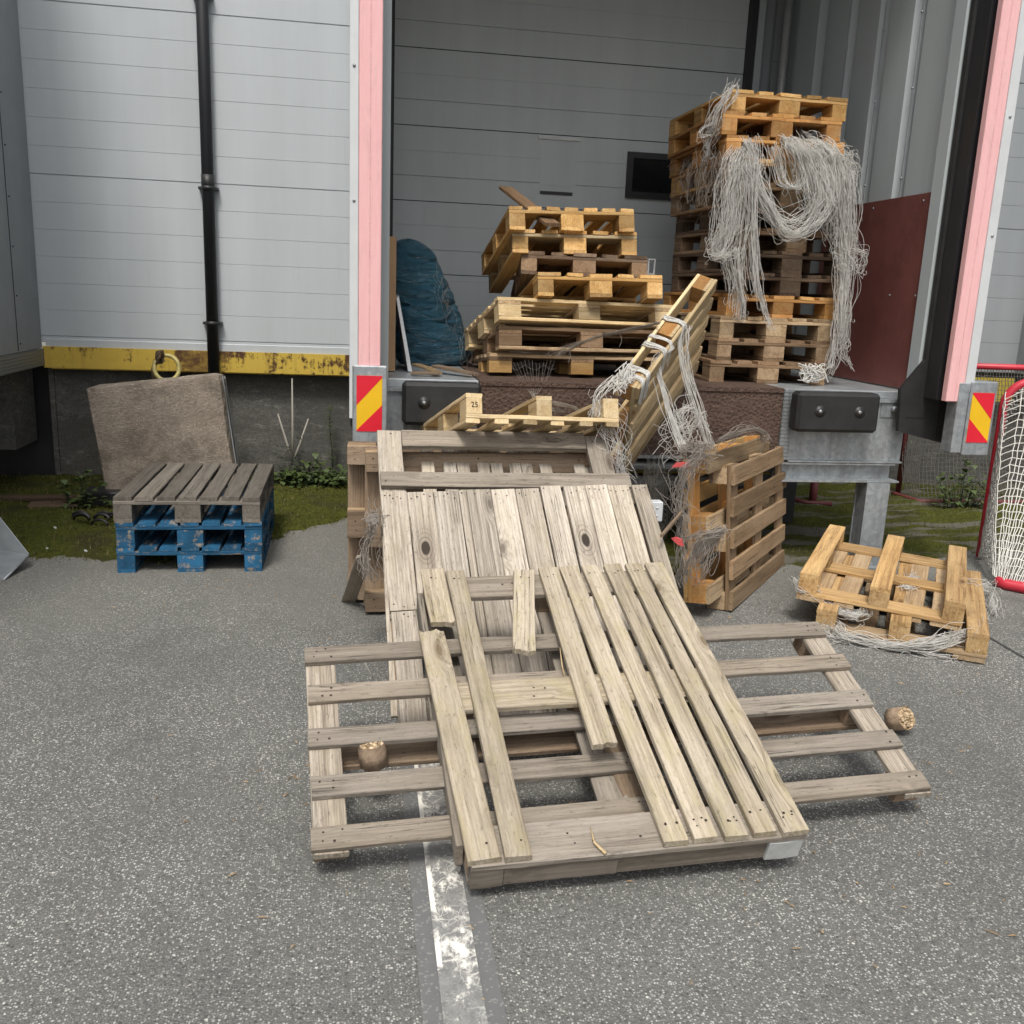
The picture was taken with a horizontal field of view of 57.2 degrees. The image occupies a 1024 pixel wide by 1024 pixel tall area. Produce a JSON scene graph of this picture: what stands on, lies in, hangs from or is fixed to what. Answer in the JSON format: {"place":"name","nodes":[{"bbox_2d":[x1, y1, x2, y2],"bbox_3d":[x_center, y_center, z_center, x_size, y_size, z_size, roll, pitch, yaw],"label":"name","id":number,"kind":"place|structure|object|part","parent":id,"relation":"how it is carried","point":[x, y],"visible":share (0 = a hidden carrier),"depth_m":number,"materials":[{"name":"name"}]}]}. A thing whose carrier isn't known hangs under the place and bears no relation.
{"place":"outdoors","nodes":[
{"label":"outdoors","id":0,"kind":"place"},
{"bbox_2d":[0,342,1023,1023],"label":"ground","id":1,"kind":"structure","parent":0,"point":[126,896],"depth_m":2.83,"materials":[{"name":"asphalt"}]},
{"bbox_2d":[0,518,28,580],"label":"metal channel","id":2,"kind":"object","parent":1,"relation":"on","point":[12,559],"visible":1,"depth_m":5.45,"materials":[{"name":"metal"}]},
{"bbox_2d":[0,0,56,475],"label":"annex building","id":3,"kind":"structure","parent":1,"relation":"on","point":[26,441],"depth_m":7.06,"materials":[{"name":"metal"}]},
{"bbox_2d":[87,350,238,495],"bbox_3d":[-2.661,-0.636,7.221,0.976,1.197,0.428,-8,11,-11],"label":"concrete block","id":4,"kind":"object","parent":1,"relation":"on","point":[139,426],"depth_m":7.01,"materials":[{"name":"grey concrete"}]},
{"bbox_2d":[0,473,347,566],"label":"moss","id":5,"kind":"object","parent":1,"relation":"on","point":[35,532],"visible":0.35,"depth_m":6.63,"materials":[{"name":"green plant"}]},
{"bbox_2d":[0,495,80,500],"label":"timber offcut","id":6,"kind":"object","parent":5,"relation":"on","point":[36,497],"visible":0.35,"depth_m":6.93,"materials":[{"name":"brown wood"}]},
{"bbox_2d":[28,500,79,507],"bbox_3d":[-3.311,-0.058,6.792,0.321,0.022,0.142,-2,14,-18],"label":"board offcut","id":7,"kind":"object","parent":5,"relation":"on","point":[42,503],"visible":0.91,"depth_m":6.76,"materials":[{"name":"brown wood"}]},
{"bbox_2d":[56,469,112,508],"bbox_3d":[-3.079,-0.167,6.790,0.404,0.290,0.182,-1,14,-14],"label":"weed","id":8,"kind":"object","parent":5,"relation":"on","point":[81,491],"visible":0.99,"depth_m":6.79,"materials":[{"name":"green plant"}]},
{"bbox_2d":[71,510,112,525],"bbox_3d":[-2.821,0.031,6.379,0.332,0.097,0.169,0,13,-9],"label":"black hose","id":9,"kind":"object","parent":5,"relation":"on","point":[105,514],"visible":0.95,"depth_m":6.33,"materials":[{"name":"plastic"}]},
{"bbox_2d":[80,486,120,505],"bbox_3d":[-2.910,-0.118,7.043,0.550,0.110,0.250,0,13,-9],"label":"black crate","id":10,"kind":"object","parent":5,"relation":"on","point":[101,491],"visible":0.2,"depth_m":6.91,"materials":[{"name":"plastic"}]},
{"bbox_2d":[116,508,274,572],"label":"wooden pallet","id":11,"kind":"object","parent":5,"relation":"on","point":[189,559],"visible":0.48,"depth_m":5.52,"materials":[{"name":"blue paint"}]},
{"bbox_2d":[115,486,273,547],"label":"wooden pallet","id":12,"kind":"object","parent":11,"relation":"on","point":[145,521],"visible":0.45,"depth_m":5.49,"materials":[{"name":"blue paint"}]},
{"bbox_2d":[113,463,273,522],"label":"wooden pallet","id":13,"kind":"object","parent":12,"relation":"on","point":[202,486],"visible":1,"depth_m":5.63,"materials":[{"name":"grey wood"}]},
{"bbox_2d":[250,469,331,486],"bbox_3d":[-1.885,-0.271,7.854,0.765,0.175,0.281,0,13,-9],"label":"weed","id":14,"kind":"object","parent":5,"relation":"on","point":[287,472],"visible":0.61,"depth_m":7.84,"materials":[{"name":"green plant"}]},
{"bbox_2d":[275,378,311,483],"bbox_3d":[-1.851,-0.685,7.921,0.351,0.879,0.364,0,13,-9],"label":"weed","id":15,"kind":"object","parent":5,"relation":"on","point":[292,456],"visible":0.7,"depth_m":7.92,"materials":[{"name":"beige plant"}]},
{"bbox_2d":[274,469,347,487],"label":"weed","id":16,"kind":"object","parent":5,"relation":"on","point":[323,481],"visible":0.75,"depth_m":7.81,"materials":[{"name":"green plant"}]},
{"bbox_2d":[280,452,347,483],"bbox_3d":[-1.620,-0.366,7.973,0.739,0.263,0.266,0,13,-9],"label":"weed","id":17,"kind":"object","parent":5,"relation":"on","point":[315,455],"visible":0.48,"depth_m":7.96,"materials":[{"name":"green plant"}]},
{"bbox_2d":[325,405,337,477],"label":"weed","id":18,"kind":"object","parent":5,"relation":"on","point":[332,456],"visible":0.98,"depth_m":7.98,"materials":[{"name":"green plant"}]},
{"bbox_2d":[17,0,351,477],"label":"warehouse wall","id":19,"kind":"structure","parent":1,"relation":"on","point":[111,96],"depth_m":7.44,"materials":[{"name":"metal"}]},
{"bbox_2d":[196,0,222,372],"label":"downpipe","id":20,"kind":"object","parent":19,"relation":"attached to","point":[207,188],"visible":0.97,"depth_m":7.32,"materials":[{"name":"black metal"}]},
{"bbox_2d":[341,555,370,601],"bbox_3d":[-0.806,0.351,4.855,0.078,0.396,0.445,-3,14,-20],"label":"splintered board","id":21,"kind":"object","parent":1,"relation":"on","point":[354,585],"visible":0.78,"depth_m":4.87,"materials":[{"name":"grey wood"}]},
{"bbox_2d":[349,0,386,441],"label":"dock guide","id":22,"kind":"object","parent":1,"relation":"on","point":[368,394],"visible":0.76,"depth_m":4.92,"materials":[{"name":"pink metal"}]},
{"bbox_2d":[347,441,551,599],"bbox_3d":[-0.284,0.054,5.109,1.204,0.846,0.146,0,13,-8],"label":"wooden pallet","id":23,"kind":"object","parent":1,"relation":"on","point":[356,491],"visible":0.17,"depth_m":5.00,"materials":[{"name":"brown wood"}]},
{"bbox_2d":[414,763,487,1023],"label":"road marking","id":24,"kind":"object","parent":1,"relation":"on","point":[461,994],"visible":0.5,"depth_m":2.49,"materials":[{"name":"white paint"}]},
{"bbox_2d":[401,765,507,1023],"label":"road joint","id":25,"kind":"object","parent":1,"relation":"on","point":[431,1004],"visible":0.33,"depth_m":2.45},
{"bbox_2d":[363,448,585,611],"bbox_3d":[-0.171,0.092,4.961,1.207,0.845,0.150,0,13,-11],"label":"wooden pallet","id":26,"kind":"object","parent":1,"relation":"on","point":[413,459],"visible":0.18,"depth_m":4.84,"materials":[{"name":"brown wood"}]},
{"bbox_2d":[377,430,631,717],"bbox_3d":[0.022,0.238,4.365,1.241,0.186,1.555,0,52,-12],"label":"frame pallet","id":27,"kind":"object","parent":1,"relation":"on","point":[597,468],"visible":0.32,"depth_m":4.66,"materials":[{"name":"grey wood"}]},
{"bbox_2d":[356,497,387,582],"bbox_3d":[-0.622,0.139,4.250,0.164,0.406,0.152,0,13,-9],"label":"twine tuft","id":28,"kind":"object","parent":27,"relation":"on","point":[373,520],"visible":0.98,"depth_m":4.24,"materials":[{"name":"fabric"}]},
{"bbox_2d":[380,484,687,722],"bbox_3d":[0.102,0.380,4.168,1.296,0.136,1.175,-2,52,-11],"label":"plank pallet","id":29,"kind":"object","parent":1,"relation":"on","point":[505,532],"visible":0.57,"depth_m":4.28,"materials":[{"name":"brown wood"}]},
{"bbox_2d":[652,500,662,521],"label":"white block","id":30,"kind":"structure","parent":29,"relation":"on","point":[658,506],"depth_m":4.64,"materials":[{"name":"plastic"}]},
{"bbox_2d":[660,503,687,537],"bbox_3d":[0.797,0.036,4.584,0.017,0.042,0.635,7,14,20],"label":"brace board","id":31,"kind":"object","parent":29,"relation":"attached to","point":[670,524],"visible":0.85,"depth_m":4.49,"materials":[{"name":"brown wood"}]},
{"bbox_2d":[671,537,683,546],"bbox_3d":[0.810,0.145,4.593,0.069,0.050,0.006,0,13,-9],"label":"red tape scrap","id":32,"kind":"object","parent":29,"relation":"attached to","point":[677,540],"visible":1,"depth_m":4.59,"materials":[{"name":"plastic"}]},
{"bbox_2d":[113,567,1016,999],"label":"wood chips","id":33,"kind":"object","parent":1,"relation":"on","point":[571,801],"visible":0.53,"depth_m":2.90,"materials":[{"name":"wood"}]},
{"bbox_2d":[304,622,931,861],"bbox_3d":[0.328,0.741,3.230,2.020,0.136,0.830,-1,36,-14],"label":"wide pallet","id":34,"kind":"object","parent":1,"relation":"on","point":[847,703],"visible":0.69,"depth_m":3.13,"materials":[{"name":"grey wood"}]},
{"bbox_2d":[357,741,387,771],"bbox_3d":[-0.449,0.765,3.017,0.092,0.104,0.094,-5,24,-7],"label":"chip block","id":35,"kind":"object","parent":34,"relation":"on","point":[373,757],"depth_m":2.98,"materials":[{"name":"brown wood"}]},
{"bbox_2d":[416,562,808,889],"bbox_3d":[0.242,0.635,3.238,1.072,0.160,1.366,-1,32,-11],"label":"broken pallet","id":36,"kind":"object","parent":34,"relation":"on","point":[511,847],"visible":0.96,"depth_m":3.04,"materials":[{"name":"brown wood"}]},
{"bbox_2d":[387,352,902,569],"bbox_3d":[0.680,-0.505,7.086,3.420,1.152,2.846,0,13,-9],"label":"loading dock","id":37,"kind":"object","parent":1,"relation":"on","point":[834,429],"visible":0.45,"depth_m":5.88,"materials":[{"name":"concrete"}]},
{"bbox_2d":[380,0,391,377],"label":"dock side wall","id":38,"kind":"structure","parent":37,"relation":"on","point":[386,120],"depth_m":5.17,"materials":[{"name":"grey metal"}]},
{"bbox_2d":[388,236,396,370],"bbox_3d":[-0.798,-1.352,6.105,0.062,0.814,0.600,0,13,-9],"label":"cardboard sheet","id":39,"kind":"object","parent":37,"relation":"on","point":[392,301],"visible":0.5,"depth_m":5.82,"materials":[{"name":"cardboard"}]},
{"bbox_2d":[396,295,411,371],"bbox_3d":[-0.708,-1.164,6.087,0.104,0.464,0.450,0,13,-9],"label":"white board","id":40,"kind":"object","parent":37,"relation":"on","point":[406,356],"visible":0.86,"depth_m":5.90,"materials":[{"name":"wood"}]},
{"bbox_2d":[411,371,441,374],"bbox_3d":[-0.520,-0.841,5.694,0.182,0.022,0.051,3,13,3],"label":"scrap board","id":41,"kind":"object","parent":37,"relation":"on","point":[424,373],"visible":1,"depth_m":5.67,"materials":[{"name":"brown wood"}]},
{"bbox_2d":[412,363,441,372],"bbox_3d":[-0.532,-0.897,5.879,0.052,0.039,0.364,-5,15,-28],"label":"scrap board","id":42,"kind":"object","parent":37,"relation":"on","point":[424,367],"visible":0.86,"depth_m":5.87,"materials":[{"name":"beige wood"}]},
{"bbox_2d":[395,238,471,365],"bbox_3d":[-0.573,-1.466,6.577,0.617,0.852,0.469,0,13,-9],"label":"tarpaulin","id":43,"kind":"object","parent":37,"relation":"on","point":[431,337],"visible":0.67,"depth_m":6.41,"materials":[{"name":"plastic"}]},
{"bbox_2d":[433,253,473,366],"bbox_3d":[-0.396,-1.310,6.440,0.301,0.897,0.002,0,13,-9],"label":"twine net","id":44,"kind":"object","parent":43,"relation":"hanging from","point":[448,307],"visible":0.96,"depth_m":6.40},
{"bbox_2d":[431,365,478,375],"bbox_3d":[-0.357,-0.884,5.855,0.356,0.040,0.072,14,17,40],"label":"scrap board","id":45,"kind":"object","parent":37,"relation":"on","point":[453,369],"visible":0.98,"depth_m":5.83,"materials":[{"name":"brown wood"}]},
{"bbox_2d":[420,393,618,435],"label":"wooden pallet","id":46,"kind":"object","parent":37,"relation":"on","point":[468,407],"visible":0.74,"depth_m":4.74,"materials":[{"name":"brown wood"}]},
{"bbox_2d":[472,353,654,374],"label":"wooden pallet","id":47,"kind":"object","parent":37,"relation":"on","point":[502,363],"visible":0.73,"depth_m":5.98,"materials":[{"name":"brown wood"}]},
{"bbox_2d":[473,326,660,364],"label":"wooden pallet","id":48,"kind":"object","parent":47,"relation":"on","point":[502,339],"visible":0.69,"depth_m":5.99,"materials":[{"name":"beige wood"}]},
{"bbox_2d":[464,297,672,354],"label":"wooden pallet","id":49,"kind":"object","parent":48,"relation":"on","point":[527,312],"visible":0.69,"depth_m":6.01,"materials":[{"name":"brown wood"}]},
{"bbox_2d":[517,272,662,303],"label":"wooden pallet","id":50,"kind":"object","parent":49,"relation":"on","point":[600,287],"visible":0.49,"depth_m":5.88,"materials":[{"name":"brown wood"}]},
{"bbox_2d":[511,251,646,296],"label":"wooden pallet","id":51,"kind":"object","parent":50,"relation":"on","point":[531,262],"visible":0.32,"depth_m":5.94,"materials":[{"name":"brown wood"}]},
{"bbox_2d":[489,229,636,292],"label":"wooden pallet","id":52,"kind":"object","parent":51,"relation":"on","point":[621,246],"visible":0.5,"depth_m":5.97,"materials":[{"name":"brown wood"}]},
{"bbox_2d":[481,206,633,274],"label":"wooden pallet","id":53,"kind":"object","parent":52,"relation":"on","point":[568,219],"visible":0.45,"depth_m":5.91,"materials":[{"name":"brown wood"}]},
{"bbox_2d":[499,186,559,226],"bbox_3d":[0.103,-2.002,6.132,0.102,0.307,0.851,-3,14,-21],"label":"loose board","id":54,"kind":"object","parent":53,"relation":"on","point":[517,197],"visible":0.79,"depth_m":6.15,"materials":[{"name":"brown wood"}]},
{"bbox_2d":[609,274,717,472],"bbox_3d":[0.850,-0.778,5.359,0.134,0.701,1.051,25,55,18],"label":"wooden pallet","id":55,"kind":"object","parent":37,"relation":"on","point":[700,290],"visible":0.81,"depth_m":5.24,"materials":[{"name":"brown wood"}]},
{"bbox_2d":[512,322,660,416],"bbox_3d":[0.419,-0.855,5.454,0.550,0.542,0.969,-3,14,-22],"label":"net string","id":56,"kind":"object","parent":55,"relation":"attached to","point":[561,404],"visible":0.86,"depth_m":5.43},
{"bbox_2d":[587,315,719,482],"bbox_3d":[0.779,-0.571,4.897,0.463,0.884,0.778,11,16,34],"label":"twine wrap","id":57,"kind":"object","parent":55,"relation":"attached to","point":[624,377],"visible":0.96,"depth_m":4.94,"materials":[{"name":"fabric"}]},
{"bbox_2d":[677,351,826,384],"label":"wooden pallet","id":58,"kind":"object","parent":37,"relation":"on","point":[713,370],"visible":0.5,"depth_m":6.18,"materials":[{"name":"brown wood"}]},
{"bbox_2d":[700,336,830,362],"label":"wooden pallet","id":59,"kind":"object","parent":58,"relation":"on","point":[715,348],"visible":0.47,"depth_m":6.20,"materials":[{"name":"brown wood"}]},
{"bbox_2d":[675,312,832,340],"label":"wooden pallet","id":60,"kind":"object","parent":59,"relation":"on","point":[724,326],"visible":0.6,"depth_m":6.20,"materials":[{"name":"beige wood"}]},
{"bbox_2d":[663,292,839,319],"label":"wooden pallet","id":61,"kind":"object","parent":60,"relation":"on","point":[783,306],"visible":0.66,"depth_m":6.25,"materials":[{"name":"orange wood"}]},
{"bbox_2d":[671,272,841,297],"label":"wooden pallet","id":62,"kind":"object","parent":61,"relation":"on","point":[781,284],"visible":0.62,"depth_m":6.25,"materials":[{"name":"brown wood"}]},
{"bbox_2d":[672,249,838,275],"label":"wooden pallet","id":63,"kind":"object","parent":62,"relation":"on","point":[783,262],"visible":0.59,"depth_m":6.28,"materials":[{"name":"brown wood"}]},
{"bbox_2d":[673,227,851,254],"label":"wooden pallet","id":64,"kind":"object","parent":63,"relation":"on","point":[683,244],"visible":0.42,"depth_m":6.55,"materials":[{"name":"brown wood"}]},
{"bbox_2d":[675,204,846,235],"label":"wooden pallet","id":65,"kind":"object","parent":64,"relation":"on","point":[685,224],"visible":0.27,"depth_m":6.61,"materials":[{"name":"brown wood"}]},
{"bbox_2d":[670,182,840,216],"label":"wooden pallet","id":66,"kind":"object","parent":65,"relation":"on","point":[777,191],"visible":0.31,"depth_m":6.54,"materials":[{"name":"brown wood"}]},
{"bbox_2d":[670,157,836,197],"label":"wooden pallet","id":67,"kind":"object","parent":66,"relation":"on","point":[677,190],"visible":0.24,"depth_m":6.41,"materials":[{"name":"brown wood"}]},
{"bbox_2d":[669,134,844,178],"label":"wooden pallet","id":68,"kind":"object","parent":67,"relation":"on","point":[729,140],"visible":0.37,"depth_m":6.12,"materials":[{"name":"orange wood"}]},
{"bbox_2d":[668,110,841,158],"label":"wooden pallet","id":69,"kind":"object","parent":68,"relation":"on","point":[772,126],"visible":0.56,"depth_m":6.08,"materials":[{"name":"orange wood"}]},
{"bbox_2d":[669,144,733,223],"bbox_3d":[1.298,-2.330,6.594,0.259,0.651,1.308,2,13,-1],"label":"twine mass","id":70,"kind":"object","parent":69,"relation":"hanging from","point":[697,180],"visible":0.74,"depth_m":6.36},
{"bbox_2d":[696,77,739,163],"bbox_3d":[1.309,-2.502,6.016,0.254,0.515,0.157,9,15,28],"label":"twine tuft","id":71,"kind":"object","parent":69,"relation":"hanging from","point":[708,132],"visible":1,"depth_m":5.99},
{"bbox_2d":[668,89,847,139],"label":"wooden pallet","id":72,"kind":"object","parent":69,"relation":"on","point":[747,102],"visible":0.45,"depth_m":6.14,"materials":[{"name":"brown wood"}]},
{"bbox_2d":[704,126,869,378],"bbox_3d":[1.713,-1.768,6.242,1.140,1.687,0.839,0,13,-9],"label":"twine mass","id":73,"kind":"object","parent":69,"relation":"hanging from","point":[842,183],"visible":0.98,"depth_m":5.90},
{"bbox_2d":[758,0,774,91],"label":"jamb wall","id":74,"kind":"structure","parent":37,"relation":"on","point":[767,42],"depth_m":7.91,"materials":[{"name":"metal"}]},
{"bbox_2d":[798,363,829,382],"bbox_3d":[1.960,-0.907,6.133,0.218,0.134,0.108,0,13,-9],"label":"twine knot","id":75,"kind":"object","parent":37,"relation":"on","point":[808,371],"visible":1,"depth_m":6.11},
{"bbox_2d":[776,0,970,387],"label":"corrugated wall","id":76,"kind":"structure","parent":37,"relation":"on","point":[891,70],"depth_m":6.30,"materials":[{"name":"grey metal"}]},
{"bbox_2d":[923,0,1023,454],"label":"dock guide","id":77,"kind":"object","parent":76,"relation":"attached to","point":[994,75],"visible":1,"depth_m":5.51,"materials":[{"name":"pink metal"}]},
{"bbox_2d":[895,0,977,442],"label":"rubber flap","id":78,"kind":"object","parent":77,"relation":"attached to","point":[918,414],"visible":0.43,"depth_m":5.87,"materials":[{"name":"rubber"}]},
{"bbox_2d":[683,435,769,603],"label":"wooden pallet","id":79,"kind":"object","parent":1,"relation":"on","point":[711,589],"visible":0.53,"depth_m":5.16,"materials":[{"name":"beige wood"}]},
{"bbox_2d":[628,444,677,539],"bbox_3d":[0.825,-0.078,5.216,0.404,0.625,0.003,0,13,-9],"label":"twine net","id":80,"kind":"object","parent":79,"relation":"hanging from","point":[659,485],"visible":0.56,"depth_m":5.20,"materials":[{"name":"fabric"}]},
{"bbox_2d":[655,421,770,588],"bbox_3d":[1.159,-0.009,5.009,0.344,0.888,1.092,15,18,43],"label":"twine tuft","id":81,"kind":"object","parent":79,"relation":"attached to","point":[692,453],"visible":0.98,"depth_m":4.77,"materials":[{"name":"fabric"}]},
{"bbox_2d":[672,462,688,467],"bbox_3d":[0.844,-0.235,4.685,0.104,0.032,0.006,0,13,-9],"label":"red tape scrap","id":82,"kind":"object","parent":81,"relation":"attached to","point":[678,464],"visible":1,"depth_m":4.68,"materials":[{"name":"plastic"}]},
{"bbox_2d":[707,446,786,610],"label":"wooden pallet","id":83,"kind":"object","parent":1,"relation":"on","point":[755,466],"visible":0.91,"depth_m":5.42,"materials":[{"name":"brown wood"}]},
{"bbox_2d":[658,481,1023,575],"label":"moss","id":84,"kind":"object","parent":1,"relation":"on","point":[930,530],"visible":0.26,"depth_m":7.41,"materials":[{"name":"green plant"}]},
{"bbox_2d":[795,482,831,505],"bbox_3d":[2.537,-0.182,8.017,0.364,0.256,0.155,2,13,-1],"label":"rusty bar","id":85,"kind":"object","parent":84,"relation":"on","point":[813,491],"visible":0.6,"depth_m":8.01,"materials":[{"name":"red metal"}]},
{"bbox_2d":[891,363,1023,503],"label":"hockey goal","id":86,"kind":"object","parent":84,"relation":"on","point":[981,366],"visible":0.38,"depth_m":8.42,"materials":[{"name":"red metal"}]},
{"bbox_2d":[925,458,999,507],"bbox_3d":[3.893,-0.249,8.068,0.691,0.430,0.255,2,13,-3],"label":"weed","id":87,"kind":"object","parent":84,"relation":"on","point":[951,496],"visible":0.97,"depth_m":8.06,"materials":[{"name":"green plant"}]},
{"bbox_2d":[767,0,1023,484],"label":"warehouse wall","id":88,"kind":"structure","parent":1,"relation":"on","point":[1002,339],"depth_m":8.71,"materials":[{"name":"metal"}]},
{"bbox_2d":[390,0,766,352],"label":"sectional door","id":89,"kind":"structure","parent":88,"relation":"attached to","point":[580,105],"depth_m":7.81,"materials":[{"name":"grey paint"}]},
{"bbox_2d":[393,124,696,214],"bbox_3d":[0.472,-2.869,7.952,2.935,0.578,0.050,0,13,-9],"label":"door section","id":90,"kind":"structure","parent":89,"relation":"in","point":[439,164],"depth_m":7.83,"materials":[{"name":"grey paint"}]},
{"bbox_2d":[393,200,699,283],"bbox_3d":[0.449,-2.299,8.085,2.935,0.578,0.050,0,13,-9],"label":"door section","id":91,"kind":"structure","parent":89,"relation":"in","point":[459,233],"depth_m":7.92,"materials":[{"name":"grey paint"}]},
{"bbox_2d":[444,275,688,352],"bbox_3d":[0.424,-1.703,8.223,2.935,0.633,0.050,0,13,-9],"label":"door section","id":92,"kind":"structure","parent":89,"relation":"in","point":[472,296],"depth_m":8.05,"materials":[{"name":"grey paint"}]},
{"bbox_2d":[394,46,742,142],"bbox_3d":[0.496,-3.438,7.820,2.935,0.578,0.050,0,13,-9],"label":"door section","id":93,"kind":"structure","parent":89,"relation":"in","point":[433,87],"depth_m":7.76,"materials":[{"name":"grey paint"}]},
{"bbox_2d":[395,0,749,73],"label":"door section","id":94,"kind":"structure","parent":89,"relation":"in","point":[705,35],"depth_m":7.70,"materials":[{"name":"grey paint"}]},
{"bbox_3d":[1.325,-2.869,8.049,0.710,0.370,0.029,0,13,-9],"label":"window","id":95,"kind":"part","parent":89,"relation":"part of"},
{"bbox_2d":[975,377,1013,401],"bbox_3d":[4.438,-1.153,8.840,0.600,0.220,0.030,0,13,-9],"label":"yellow board","id":96,"kind":"object","parent":88,"relation":"attached to","point":[1003,387],"visible":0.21,"depth_m":8.85,"materials":[{"name":"wood"}]},
{"bbox_2d":[884,706,915,730],"bbox_3d":[1.558,0.829,3.767,0.093,0.093,0.085,-6,-13,-31],"label":"chip block","id":97,"kind":"object","parent":1,"relation":"on","point":[898,718],"depth_m":3.74,"materials":[{"name":"brown wood"}]},
{"bbox_2d":[816,554,989,663],"bbox_3d":[2.172,0.497,5.218,0.804,0.152,1.205,8,15,23],"label":"wooden pallet","id":98,"kind":"object","parent":1,"relation":"on","point":[898,626],"visible":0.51,"depth_m":4.82,"materials":[{"name":"brown wood"}]},
{"bbox_2d":[796,524,966,630],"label":"wooden pallet","id":99,"kind":"object","parent":98,"relation":"on","point":[823,567],"visible":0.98,"depth_m":5.16,"materials":[{"name":"brown wood"}]},
{"bbox_2d":[791,570,1006,662],"bbox_3d":[2.348,0.521,5.089,2.077,0.318,0.927,-6,15,-32],"label":"twine tangle","id":100,"kind":"object","parent":98,"relation":"on","point":[923,642],"visible":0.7,"depth_m":4.71,"materials":[{"name":"fabric"}]},
{"bbox_2d":[925,599,1023,657],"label":"road joint","id":101,"kind":"object","parent":1,"relation":"on","point":[994,640],"depth_m":4.82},
{"bbox_2d":[975,379,1023,592],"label":"hockey goal","id":102,"kind":"object","parent":1,"relation":"on","point":[988,521],"visible":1,"depth_m":6.11,"materials":[{"name":"red paint"}]},
{"bbox_2d":[647,258,655,274],"bbox_3d":[1.057,-1.550,7.303,0.060,0.812,0.015,0,13,-9],"label":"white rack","id":103,"kind":"object","parent":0,"point":[648,263],"visible":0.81,"depth_m":7.22,"materials":[{"name":"metal"}]}
]}

